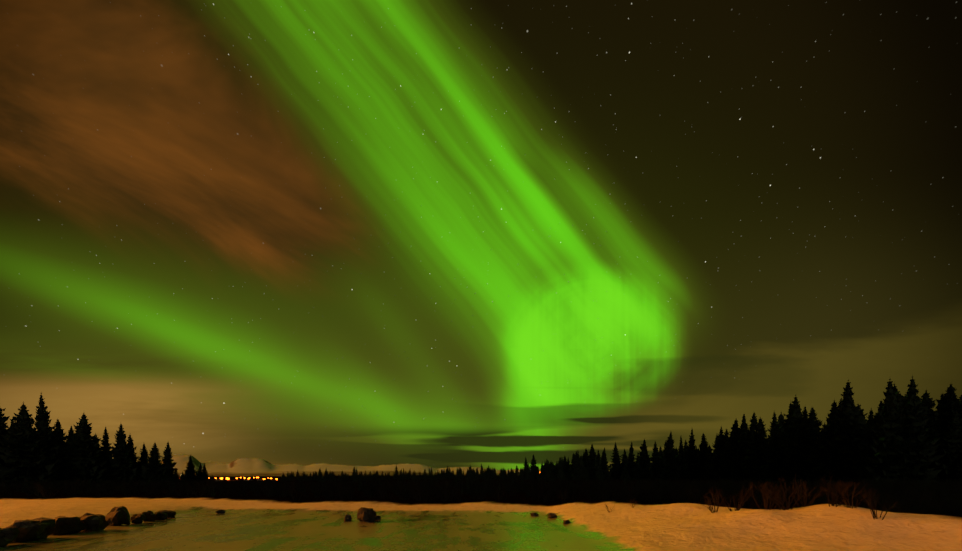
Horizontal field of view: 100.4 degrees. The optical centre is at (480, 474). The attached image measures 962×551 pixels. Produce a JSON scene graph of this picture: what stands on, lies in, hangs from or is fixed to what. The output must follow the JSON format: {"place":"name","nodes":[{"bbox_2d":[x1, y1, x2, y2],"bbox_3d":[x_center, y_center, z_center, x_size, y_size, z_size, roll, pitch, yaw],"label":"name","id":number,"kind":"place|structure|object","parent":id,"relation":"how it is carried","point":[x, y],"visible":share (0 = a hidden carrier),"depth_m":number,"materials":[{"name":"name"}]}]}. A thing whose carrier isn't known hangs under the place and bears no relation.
{"place":"outdoors","nodes":[
{"label":"outdoors","id":0,"kind":"place"},
{"bbox_2d":[162,454,540,475],"bbox_3d":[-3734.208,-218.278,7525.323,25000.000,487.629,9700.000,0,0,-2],"label":"mountains","id":1,"kind":"structure","parent":0,"point":[249,467],"depth_m":7770.36,"materials":[{"name":"snow"}]},
{"bbox_2d":[0,475,961,550],"bbox_3d":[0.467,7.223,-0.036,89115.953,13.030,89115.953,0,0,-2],"label":"ground","id":2,"kind":"structure","parent":0,"point":[261,522],"depth_m":10.51,"materials":[{"name":"white snow"}]},
{"bbox_2d":[0,422,9,486],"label":"spruce","id":3,"kind":"object","parent":2,"relation":"on","point":[2,462],"visible":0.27,"depth_m":41.33,"materials":[{"name":"black plant"}]},
{"bbox_2d":[0,408,10,451],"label":"spruce","id":4,"kind":"object","parent":2,"relation":"on","point":[4,425],"visible":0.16,"depth_m":44.53,"materials":[{"name":"black plant"}]},
{"bbox_2d":[0,481,18,496],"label":"scrub","id":5,"kind":"object","parent":2,"relation":"on","point":[2,490],"visible":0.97,"depth_m":22.86,"materials":[{"name":"plant"}]},
{"bbox_2d":[0,527,19,546],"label":"boulder","id":6,"kind":"object","parent":2,"relation":"on","point":[8,535],"visible":0.99,"depth_m":8.61,"materials":[{"name":"black stone"}]},
{"bbox_2d":[6,517,55,541],"bbox_3d":[-10.625,1.313,9.349,0.864,0.578,0.863,0,0,-28],"label":"boulder","id":7,"kind":"object","parent":2,"relation":"on","point":[38,528],"visible":0.81,"depth_m":9.22,"materials":[{"name":"stone"}]},
{"bbox_2d":[0,403,65,488],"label":"spruce","id":8,"kind":"object","parent":2,"relation":"on","point":[24,457],"visible":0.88,"depth_m":39.41,"materials":[{"name":"black plant"}]},
{"bbox_2d":[21,478,56,496],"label":"scrub","id":9,"kind":"object","parent":2,"relation":"on","point":[38,485],"visible":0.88,"depth_m":23.52,"materials":[{"name":"plant"}]},
{"bbox_2d":[34,393,64,480],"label":"spruce","id":10,"kind":"object","parent":2,"relation":"on","point":[42,422],"visible":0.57,"depth_m":44.26,"materials":[{"name":"black plant"}]},
{"bbox_2d":[51,419,73,472],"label":"spruce","id":11,"kind":"object","parent":2,"relation":"on","point":[60,437],"visible":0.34,"depth_m":47.24,"materials":[{"name":"black plant"}]},
{"bbox_2d":[53,516,86,534],"bbox_3d":[-10.867,1.335,10.479,0.673,0.522,0.687,0,0,4],"label":"boulder","id":12,"kind":"object","parent":2,"relation":"on","point":[66,525],"visible":0.82,"depth_m":10.36,"materials":[{"name":"stone"}]},
{"bbox_2d":[66,426,74,447],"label":"spruce","id":13,"kind":"object","parent":2,"relation":"on","point":[70,432],"visible":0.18,"depth_m":52.46,"materials":[{"name":"black plant"}]},
{"bbox_2d":[61,479,82,495],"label":"scrub","id":14,"kind":"object","parent":2,"relation":"on","point":[71,487],"visible":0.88,"depth_m":23.59,"materials":[{"name":"plant"}]},
{"bbox_2d":[53,413,108,486],"bbox_3d":[-43.906,-2.386,44.280,4.717,9.421,4.755,0,0,23],"label":"spruce","id":15,"kind":"object","parent":2,"relation":"on","point":[80,454],"visible":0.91,"depth_m":43.73,"materials":[{"name":"black plant"}]},
{"bbox_2d":[79,513,108,531],"bbox_3d":[-10.691,1.313,10.983,0.654,0.558,0.614,0,0,-5],"label":"boulder","id":16,"kind":"object","parent":2,"relation":"on","point":[95,522],"visible":0.84,"depth_m":10.86,"materials":[{"name":"stone"}]},
{"bbox_2d":[93,481,116,496],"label":"scrub","id":17,"kind":"object","parent":2,"relation":"on","point":[111,493],"visible":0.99,"depth_m":23.95,"materials":[{"name":"plant"}]},
{"bbox_2d":[97,427,115,480],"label":"spruce","id":18,"kind":"object","parent":2,"relation":"on","point":[105,447],"visible":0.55,"depth_m":46.21,"materials":[{"name":"black plant"}]},
{"bbox_2d":[105,506,129,525],"bbox_3d":[-11.074,1.268,12.260,0.640,0.616,0.523,0,0,22],"label":"boulder","id":19,"kind":"object","parent":2,"relation":"on","point":[116,516],"visible":0.98,"depth_m":12.11,"materials":[{"name":"stone"}]},
{"bbox_2d":[105,424,138,485],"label":"spruce","id":20,"kind":"object","parent":2,"relation":"on","point":[121,462],"visible":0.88,"depth_m":46.46,"materials":[{"name":"black plant"}]},
{"bbox_2d":[116,484,132,496],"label":"scrub","id":21,"kind":"object","parent":2,"relation":"on","point":[125,494],"visible":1,"depth_m":22.46,"materials":[{"name":"plant"}]},
{"bbox_2d":[126,435,142,479],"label":"spruce","id":22,"kind":"object","parent":2,"relation":"on","point":[134,457],"visible":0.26,"depth_m":51.26,"materials":[{"name":"black plant"}]},
{"bbox_2d":[130,513,144,523],"bbox_3d":[-10.844,1.413,12.661,0.365,0.374,0.331,0,0,-35],"label":"boulder","id":23,"kind":"object","parent":2,"relation":"on","point":[137,518],"visible":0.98,"depth_m":12.58,"materials":[{"name":"stone"}]},
{"bbox_2d":[137,444,149,479],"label":"spruce","id":24,"kind":"object","parent":2,"relation":"on","point":[143,459],"visible":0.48,"depth_m":52.58,"materials":[{"name":"black plant"}]},
{"bbox_2d":[142,511,154,521],"bbox_3d":[-10.993,1.380,13.284,0.354,0.402,0.418,0,0,-30],"label":"boulder","id":25,"kind":"object","parent":2,"relation":"on","point":[149,516],"visible":0.84,"depth_m":13.15,"materials":[{"name":"stone"}]},
{"bbox_2d":[140,443,170,483],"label":"spruce","id":26,"kind":"object","parent":2,"relation":"on","point":[155,469],"visible":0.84,"depth_m":47.27,"materials":[{"name":"black plant"}]},
{"bbox_2d":[154,510,167,519],"bbox_3d":[-11.020,1.400,13.754,0.403,0.370,0.414,0,0,42],"label":"boulder","id":27,"kind":"object","parent":2,"relation":"on","point":[161,515],"visible":0.79,"depth_m":13.66,"materials":[{"name":"stone"}]},
{"bbox_2d":[161,442,178,482],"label":"spruce","id":28,"kind":"object","parent":2,"relation":"on","point":[169,465],"visible":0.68,"depth_m":52.20,"materials":[{"name":"black plant"}]},
{"bbox_2d":[167,510,175,517],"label":"boulder","id":29,"kind":"object","parent":2,"relation":"on","point":[171,514],"visible":0.65,"depth_m":14.39,"materials":[{"name":"stone"}]},
{"bbox_2d":[182,454,199,482],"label":"spruce","id":30,"kind":"object","parent":2,"relation":"on","point":[190,472],"visible":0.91,"depth_m":58.30,"materials":[{"name":"black plant"}]},
{"bbox_2d":[196,463,204,481],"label":"spruce","id":31,"kind":"object","parent":2,"relation":"on","point":[199,472],"visible":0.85,"depth_m":65.48,"materials":[{"name":"black plant"}]},
{"bbox_2d":[202,463,209,480],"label":"spruce","id":32,"kind":"object","parent":2,"relation":"on","point":[205,473],"visible":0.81,"depth_m":70.92,"materials":[{"name":"black plant"}]},
{"bbox_2d":[227,480,245,494],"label":"scrub","id":33,"kind":"object","parent":2,"relation":"on","point":[237,487],"visible":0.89,"depth_m":24.56,"materials":[{"name":"plant"}]},
{"bbox_2d":[246,481,263,495],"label":"scrub","id":34,"kind":"object","parent":2,"relation":"on","point":[257,488],"visible":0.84,"depth_m":24.18,"materials":[{"name":"plant"}]},
{"bbox_2d":[260,475,282,496],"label":"scrub","id":35,"kind":"object","parent":2,"relation":"on","point":[270,494],"visible":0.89,"depth_m":21.35,"materials":[{"name":"plant"}]},
{"bbox_2d":[357,507,376,521],"bbox_3d":[-3.797,1.321,13.244,0.587,0.507,0.610,0,0,35],"label":"boulder","id":36,"kind":"object","parent":2,"relation":"on","point":[364,514],"visible":1,"depth_m":13.05,"materials":[{"name":"stone"}]},
{"bbox_2d":[471,482,492,499],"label":"scrub","id":37,"kind":"object","parent":2,"relation":"on","point":[484,490],"visible":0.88,"depth_m":20.34,"materials":[{"name":"plant"}]},
{"bbox_2d":[523,457,530,479],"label":"spruce","id":38,"kind":"object","parent":2,"relation":"on","point":[525,468],"visible":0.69,"depth_m":120.23,"materials":[{"name":"black plant"}]},
{"bbox_2d":[529,455,536,479],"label":"spruce","id":39,"kind":"object","parent":2,"relation":"on","point":[533,466],"visible":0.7,"depth_m":124.15,"materials":[{"name":"black plant"}]},
{"bbox_2d":[539,463,544,478],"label":"spruce","id":40,"kind":"object","parent":2,"relation":"on","point":[541,473],"visible":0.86,"depth_m":110.11,"materials":[{"name":"black plant"}]},
{"bbox_2d":[556,461,562,478],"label":"spruce","id":41,"kind":"object","parent":2,"relation":"on","point":[559,469],"visible":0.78,"depth_m":108.03,"materials":[{"name":"black plant"}]},
{"bbox_2d":[565,457,570,476],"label":"spruce","id":42,"kind":"object","parent":2,"relation":"on","point":[567,467],"visible":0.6,"depth_m":139.02,"materials":[{"name":"black plant"}]},
{"bbox_2d":[568,452,573,479],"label":"spruce","id":43,"kind":"object","parent":2,"relation":"on","point":[570,473],"visible":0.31,"depth_m":128.84,"materials":[{"name":"black plant"}]},
{"bbox_2d":[582,449,587,468],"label":"spruce","id":44,"kind":"object","parent":2,"relation":"on","point":[585,457],"visible":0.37,"depth_m":125.99,"materials":[{"name":"black plant"}]},
{"bbox_2d":[583,444,600,479],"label":"spruce","id":45,"kind":"object","parent":2,"relation":"on","point":[590,469],"visible":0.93,"depth_m":116.63,"materials":[{"name":"black plant"}]},
{"bbox_2d":[597,454,603,478],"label":"spruce","id":46,"kind":"object","parent":2,"relation":"on","point":[599,461],"visible":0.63,"depth_m":117.67,"materials":[{"name":"black plant"}]},
{"bbox_2d":[601,448,610,478],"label":"spruce","id":47,"kind":"object","parent":2,"relation":"on","point":[604,462],"visible":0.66,"depth_m":121.81,"materials":[{"name":"black plant"}]},
{"bbox_2d":[601,483,626,500],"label":"scrub","id":48,"kind":"object","parent":2,"relation":"on","point":[612,492],"visible":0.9,"depth_m":15.59,"materials":[{"name":"plant"}]},
{"bbox_2d":[609,442,625,479],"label":"spruce","id":49,"kind":"object","parent":2,"relation":"on","point":[616,466],"visible":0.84,"depth_m":122.59,"materials":[{"name":"black plant"}]},
{"bbox_2d":[620,449,627,469],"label":"spruce","id":50,"kind":"object","parent":2,"relation":"on","point":[624,457],"visible":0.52,"depth_m":171.63,"materials":[{"name":"black plant"}]},
{"bbox_2d":[622,441,636,479],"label":"spruce","id":51,"kind":"object","parent":2,"relation":"on","point":[630,465],"visible":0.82,"depth_m":112.41,"materials":[{"name":"black plant"}]},
{"bbox_2d":[620,487,642,502],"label":"scrub","id":52,"kind":"object","parent":2,"relation":"on","point":[630,494],"visible":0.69,"depth_m":17.33,"materials":[{"name":"plant"}]},
{"bbox_2d":[631,438,653,479],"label":"spruce","id":53,"kind":"object","parent":2,"relation":"on","point":[642,470],"visible":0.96,"depth_m":106.56,"materials":[{"name":"black plant"}]},
{"bbox_2d":[642,486,664,504],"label":"scrub","id":54,"kind":"object","parent":2,"relation":"on","point":[651,495],"visible":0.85,"depth_m":16.40,"materials":[{"name":"plant"}]},
{"bbox_2d":[649,441,664,479],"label":"spruce","id":55,"kind":"object","parent":2,"relation":"on","point":[656,459],"visible":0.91,"depth_m":106.77,"materials":[{"name":"black plant"}]},
{"bbox_2d":[658,432,680,480],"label":"spruce","id":56,"kind":"object","parent":2,"relation":"on","point":[669,469],"visible":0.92,"depth_m":104.79,"materials":[{"name":"black plant"}]},
{"bbox_2d":[676,437,687,480],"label":"spruce","id":57,"kind":"object","parent":2,"relation":"on","point":[680,462],"visible":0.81,"depth_m":105.86,"materials":[{"name":"black plant"}]},
{"bbox_2d":[670,486,702,502],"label":"scrub","id":58,"kind":"object","parent":2,"relation":"on","point":[684,494],"visible":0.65,"depth_m":13.65,"materials":[{"name":"plant"}]},
{"bbox_2d":[683,429,698,480],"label":"spruce","id":59,"kind":"object","parent":2,"relation":"on","point":[691,457],"visible":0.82,"depth_m":105.98,"materials":[{"name":"black plant"}]},
{"bbox_2d":[690,433,708,480],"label":"spruce","id":60,"kind":"object","parent":2,"relation":"on","point":[700,463],"visible":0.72,"depth_m":102.50,"materials":[{"name":"black plant"}]},
{"bbox_2d":[684,483,715,503],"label":"scrub","id":61,"kind":"object","parent":2,"relation":"on","point":[695,494],"visible":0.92,"depth_m":13.05,"materials":[{"name":"plant"}]},
{"bbox_2d":[698,445,713,478],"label":"spruce","id":62,"kind":"object","parent":2,"relation":"on","point":[709,456],"visible":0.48,"depth_m":99.84,"materials":[{"name":"black plant"}]},
{"bbox_2d":[701,488,727,512],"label":"scrub","id":63,"kind":"object","parent":2,"relation":"on","point":[711,508],"visible":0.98,"depth_m":10.84,"materials":[{"name":"plant"}]},
{"bbox_2d":[704,427,727,480],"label":"spruce","id":64,"kind":"object","parent":2,"relation":"on","point":[716,462],"visible":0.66,"depth_m":94.06,"materials":[{"name":"black plant"}]},
{"bbox_2d":[704,476,730,498],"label":"scrub","id":65,"kind":"object","parent":2,"relation":"on","point":[719,489],"visible":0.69,"depth_m":19.62,"materials":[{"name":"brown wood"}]},
{"bbox_2d":[709,487,731,504],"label":"scrub","id":66,"kind":"object","parent":2,"relation":"on","point":[717,495],"visible":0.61,"depth_m":16.85,"materials":[{"name":"plant"}]},
{"bbox_2d":[711,418,739,480],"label":"spruce","id":67,"kind":"object","parent":2,"relation":"on","point":[723,471],"visible":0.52,"depth_m":90.68,"materials":[{"name":"black plant"}]},
{"bbox_2d":[711,479,743,501],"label":"scrub","id":68,"kind":"object","parent":2,"relation":"on","point":[715,486],"visible":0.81,"depth_m":18.75,"materials":[{"name":"plant"}]},
{"bbox_2d":[715,485,755,510],"bbox_3d":[6.758,0.592,10.554,0.786,0.781,0.969,0,0,-32],"label":"scrub","id":69,"kind":"object","parent":2,"relation":"on","point":[738,507],"visible":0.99,"depth_m":10.46,"materials":[{"name":"plant"}]},
{"bbox_2d":[727,414,750,479],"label":"spruce","id":70,"kind":"object","parent":2,"relation":"on","point":[742,438],"visible":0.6,"depth_m":87.11,"materials":[{"name":"black plant"}]},
{"bbox_2d":[729,482,758,501],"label":"scrub","id":71,"kind":"object","parent":2,"relation":"on","point":[744,489],"visible":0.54,"depth_m":18.30,"materials":[{"name":"plant"}]},
{"bbox_2d":[731,413,757,476],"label":"spruce","id":72,"kind":"object","parent":2,"relation":"on","point":[753,420],"visible":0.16,"depth_m":87.96,"materials":[{"name":"black plant"}]},
{"bbox_2d":[735,428,764,480],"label":"spruce","id":73,"kind":"object","parent":2,"relation":"on","point":[750,468],"visible":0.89,"depth_m":81.73,"materials":[{"name":"black plant"}]},
{"bbox_2d":[739,417,769,478],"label":"spruce","id":74,"kind":"object","parent":2,"relation":"on","point":[760,435],"visible":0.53,"depth_m":83.39,"materials":[{"name":"black plant"}]},
{"bbox_2d":[742,494,770,508],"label":"scrub","id":75,"kind":"object","parent":2,"relation":"on","point":[751,505],"visible":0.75,"depth_m":11.96,"materials":[{"name":"plant"}]},
{"bbox_2d":[743,489,778,508],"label":"scrub","id":76,"kind":"object","parent":2,"relation":"on","point":[756,500],"visible":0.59,"depth_m":12.03,"materials":[{"name":"plant"}]},
{"bbox_2d":[747,494,774,508],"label":"scrub","id":77,"kind":"object","parent":2,"relation":"on","point":[761,502],"visible":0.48,"depth_m":12.52,"materials":[{"name":"plant"}]},
{"bbox_2d":[741,481,788,509],"bbox_3d":[7.616,0.548,10.567,1.218,0.821,1.014,0,0,-36],"label":"scrub","id":78,"kind":"object","parent":2,"relation":"on","point":[766,502],"visible":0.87,"depth_m":10.54,"materials":[{"name":"plant"}]},
{"bbox_2d":[759,412,787,481],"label":"spruce","id":79,"kind":"object","parent":2,"relation":"on","point":[774,456],"visible":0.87,"depth_m":68.57,"materials":[{"name":"black plant"}]},
{"bbox_2d":[768,412,784,441],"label":"spruce","id":80,"kind":"object","parent":2,"relation":"on","point":[781,417],"visible":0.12,"depth_m":82.81,"materials":[{"name":"black plant"}]},
{"bbox_2d":[756,475,807,509],"bbox_3d":[7.544,0.448,10.176,1.098,0.963,1.063,0,0,17],"label":"scrub","id":81,"kind":"object","parent":2,"relation":"on","point":[783,501],"visible":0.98,"depth_m":10.14,"materials":[{"name":"brown plant"}]},
{"bbox_2d":[780,403,791,443],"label":"spruce","id":82,"kind":"object","parent":2,"relation":"on","point":[785,422],"visible":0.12,"depth_m":72.47,"materials":[{"name":"black plant"}]},
{"bbox_2d":[781,395,802,452],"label":"spruce","id":83,"kind":"object","parent":2,"relation":"on","point":[794,416],"visible":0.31,"depth_m":70.40,"materials":[{"name":"black plant"}]},
{"bbox_2d":[782,407,820,481],"bbox_3d":[52.087,-4.729,64.111,6.023,13.374,6.302,0,0,11],"label":"spruce","id":84,"kind":"object","parent":2,"relation":"on","point":[804,415],"visible":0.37,"depth_m":64.41,"materials":[{"name":"black plant"}]},
{"bbox_2d":[784,407,825,480],"bbox_3d":[52.210,-4.477,62.631,8.308,13.042,7.725,-2,-2,4],"label":"spruce","id":85,"kind":"object","parent":2,"relation":"on","point":[811,434],"visible":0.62,"depth_m":62.31,"materials":[{"name":"black plant"}]},
{"bbox_2d":[786,481,824,507],"bbox_3d":[8.097,0.487,9.960,0.908,0.714,0.991,0,0,40],"label":"scrub","id":86,"kind":"object","parent":2,"relation":"on","point":[806,496],"visible":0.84,"depth_m":10.07,"materials":[{"name":"plant"}]},
{"bbox_2d":[806,481,839,503],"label":"scrub","id":87,"kind":"object","parent":2,"relation":"on","point":[817,490],"visible":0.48,"depth_m":16.81,"materials":[{"name":"plant"}]},
{"bbox_2d":[810,482,841,504],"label":"scrub","id":88,"kind":"object","parent":2,"relation":"on","point":[821,492],"visible":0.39,"depth_m":16.54,"materials":[{"name":"plant"}]},
{"bbox_2d":[801,400,858,482],"bbox_3d":[44.305,-3.843,50.165,6.339,11.749,6.167,0,0,-39],"label":"spruce","id":89,"kind":"object","parent":2,"relation":"on","point":[816,472],"visible":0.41,"depth_m":50.31,"materials":[{"name":"black plant"}]},
{"bbox_2d":[817,380,865,484],"bbox_3d":[44.606,-4.844,48.707,5.221,14.313,5.535,0,0,-34],"label":"spruce","id":90,"kind":"object","parent":2,"relation":"on","point":[846,427],"visible":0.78,"depth_m":48.48,"materials":[{"name":"black plant"}]},
{"bbox_2d":[818,474,865,506],"bbox_3d":[8.352,0.334,9.291,0.792,0.867,0.818,0,0,-23],"label":"scrub","id":91,"kind":"object","parent":2,"relation":"on","point":[834,500],"visible":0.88,"depth_m":9.37,"materials":[{"name":"plant"}]},
{"bbox_2d":[818,482,867,508],"bbox_3d":[8.374,0.449,9.300,0.803,0.684,0.965,0,0,-42],"label":"scrub","id":92,"kind":"object","parent":2,"relation":"on","point":[843,496],"visible":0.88,"depth_m":9.22,"materials":[{"name":"brown plant"}]},
{"bbox_2d":[832,404,873,482],"bbox_3d":[45.493,-3.386,48.437,6.333,10.940,5.867,0,0,-1],"label":"spruce","id":93,"kind":"object","parent":2,"relation":"on","point":[862,432],"visible":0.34,"depth_m":47.80,"materials":[{"name":"black plant"}]},
{"bbox_2d":[852,401,884,483],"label":"spruce","id":94,"kind":"object","parent":2,"relation":"on","point":[861,464],"visible":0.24,"depth_m":44.41,"materials":[{"name":"black plant"}]},
{"bbox_2d":[848,477,893,492],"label":"scrub","id":95,"kind":"object","parent":2,"relation":"on","point":[876,485],"visible":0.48,"depth_m":19.42,"materials":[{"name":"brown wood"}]},
{"bbox_2d":[856,484,891,503],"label":"scrub","id":96,"kind":"object","parent":2,"relation":"on","point":[877,491],"visible":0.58,"depth_m":16.21,"materials":[{"name":"plant"}]},
{"bbox_2d":[860,479,892,502],"bbox_3d":[17.604,0.772,17.738,1.195,1.156,1.305,0,0,25],"label":"scrub","id":97,"kind":"object","parent":2,"relation":"on","point":[890,487],"visible":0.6,"depth_m":17.70,"materials":[{"name":"plant"}]},
{"bbox_2d":[864,495,895,510],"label":"scrub","id":98,"kind":"object","parent":2,"relation":"on","point":[880,497],"visible":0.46,"depth_m":12.66,"materials":[{"name":"plant"}]},
{"bbox_2d":[858,486,902,519],"bbox_3d":[8.405,0.606,8.586,0.625,0.730,0.751,0,0,13],"label":"scrub","id":99,"kind":"object","parent":2,"relation":"on","point":[874,515],"visible":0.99,"depth_m":8.52,"materials":[{"name":"plant"}]},
{"bbox_2d":[864,379,926,484],"bbox_3d":[40.042,-3.791,39.103,4.583,11.852,4.231,0,0,-29],"label":"spruce","id":100,"kind":"object","parent":2,"relation":"on","point":[888,442],"visible":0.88,"depth_m":38.80,"materials":[{"name":"black plant"}]},
{"bbox_2d":[878,498,920,513],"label":"scrub","id":101,"kind":"object","parent":2,"relation":"on","point":[883,504],"visible":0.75,"depth_m":9.75,"materials":[{"name":"plant"}]},
{"bbox_2d":[895,394,906,416],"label":"spruce","id":102,"kind":"object","parent":2,"relation":"on","point":[900,401],"visible":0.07,"depth_m":48.00,"materials":[{"name":"black plant"}]},
{"bbox_2d":[880,375,944,483],"bbox_3d":[41.692,-3.808,39.201,4.109,12.016,4.361,0,0,0],"label":"spruce","id":103,"kind":"object","parent":2,"relation":"on","point":[914,423],"visible":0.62,"depth_m":38.15,"materials":[{"name":"black plant"}]},
{"bbox_2d":[919,391,943,465],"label":"spruce","id":104,"kind":"object","parent":2,"relation":"on","point":[928,403],"visible":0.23,"depth_m":42.62,"materials":[{"name":"black plant"}]},
{"bbox_2d":[922,408,946,477],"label":"spruce","id":105,"kind":"object","parent":2,"relation":"on","point":[934,432],"visible":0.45,"depth_m":40.97,"materials":[{"name":"black plant"}]},
{"bbox_2d":[925,384,959,435],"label":"spruce","id":106,"kind":"object","parent":2,"relation":"on","point":[948,400],"visible":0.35,"depth_m":42.27,"materials":[{"name":"black plant"}]},
{"bbox_2d":[928,410,961,486],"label":"spruce","id":107,"kind":"object","parent":2,"relation":"on","point":[952,449],"visible":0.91,"depth_m":39.42,"materials":[{"name":"black plant"}]},
{"bbox_2d":[930,395,961,483],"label":"spruce","id":108,"kind":"object","parent":2,"relation":"on","point":[958,407],"visible":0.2,"depth_m":40.31,"materials":[{"name":"black plant"}]},
{"bbox_2d":[0,0,961,469],"label":"sky","id":109,"kind":"structure","parent":0,"point":[497,234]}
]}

